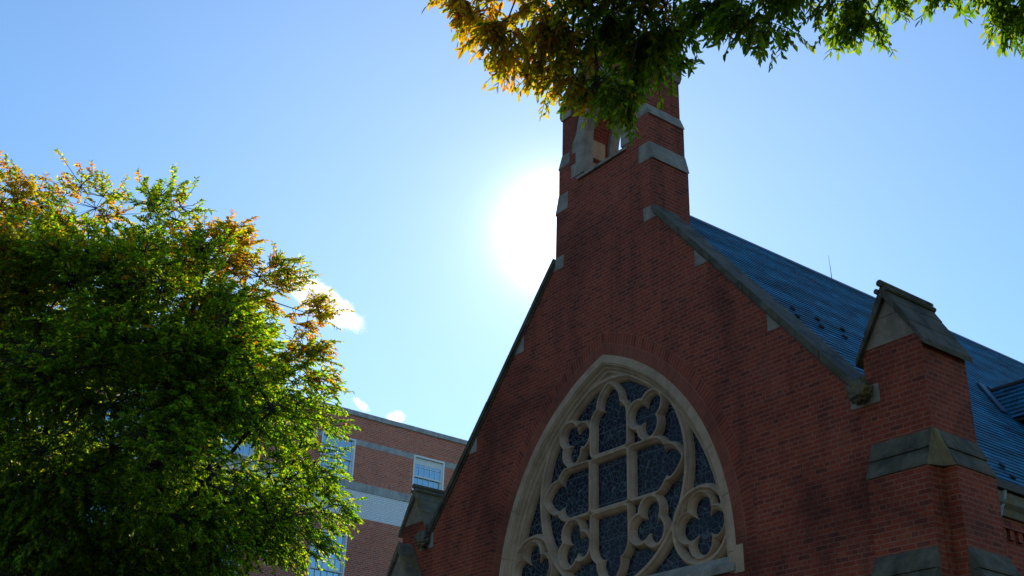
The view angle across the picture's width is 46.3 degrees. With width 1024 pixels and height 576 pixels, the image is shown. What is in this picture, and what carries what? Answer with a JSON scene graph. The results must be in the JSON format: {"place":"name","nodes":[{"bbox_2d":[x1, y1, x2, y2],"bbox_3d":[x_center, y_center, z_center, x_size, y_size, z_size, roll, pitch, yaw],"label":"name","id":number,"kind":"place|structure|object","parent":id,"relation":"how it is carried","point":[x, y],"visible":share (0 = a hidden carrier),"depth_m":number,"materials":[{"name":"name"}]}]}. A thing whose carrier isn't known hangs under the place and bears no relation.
{"place":"outdoors","nodes":[
{"label":"outdoors","id":0,"kind":"place"},
{"bbox_2d":[3,336,467,575],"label":"college building","id":1,"kind":"structure","parent":0,"point":[388,463],"depth_m":50.56,"materials":[{"name":"brick"}]},
{"bbox_2d":[217,435,254,456],"bbox_3d":[-10.960,5.746,47.651,1.620,1.830,0.250,20,-31,-32],"label":"window","id":2,"kind":"structure","parent":1,"relation":"in","point":[246,451],"depth_m":47.65,"materials":[{"name":"blue glass"}]},
{"bbox_2d":[307,530,347,575],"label":"window","id":3,"kind":"structure","parent":1,"relation":"in","point":[312,569],"depth_m":48.23,"materials":[{"name":"blue glass"}]},
{"bbox_2d":[319,431,355,480],"bbox_3d":[-7.335,7.051,50.054,1.620,1.830,0.250,20,-31,-32],"label":"window","id":4,"kind":"structure","parent":1,"relation":"in","point":[350,458],"depth_m":50.26,"materials":[{"name":"blue glass"}]},
{"bbox_2d":[411,454,444,494],"bbox_3d":[-3.711,8.356,52.457,1.620,1.830,0.250,20,-31,-32],"label":"window","id":5,"kind":"structure","parent":1,"relation":"in","point":[428,472],"depth_m":52.65,"materials":[{"name":"blue glass"}]},
{"bbox_2d":[0,0,1023,440],"label":"sky","id":6,"kind":"structure","parent":0,"point":[357,134],"materials":[{"name":"blue"}]},
{"bbox_2d":[386,5,1023,575],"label":"brick chapel","id":7,"kind":"structure","parent":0,"point":[678,389],"depth_m":19.89,"materials":[{"name":"red brick"}]},
{"bbox_2d":[499,355,744,575],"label":"gable window","id":8,"kind":"structure","parent":7,"relation":"in","point":[625,477],"depth_m":20.41,"materials":[{"name":"beige stone"}]},
{"label":"ground","id":9,"kind":"structure","parent":0,"visible":0},
{"bbox_2d":[0,148,368,575],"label":"leafy tree","id":10,"kind":"object","parent":9,"relation":"on","point":[209,368],"visible":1,"depth_m":27.32,"materials":[{"name":"green plant"}]},
{"bbox_2d":[421,0,1023,146],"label":"overhanging tree","id":11,"kind":"object","parent":9,"relation":"on","point":[549,36],"visible":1,"depth_m":10.92,"materials":[{"name":"green plant"}]}
]}

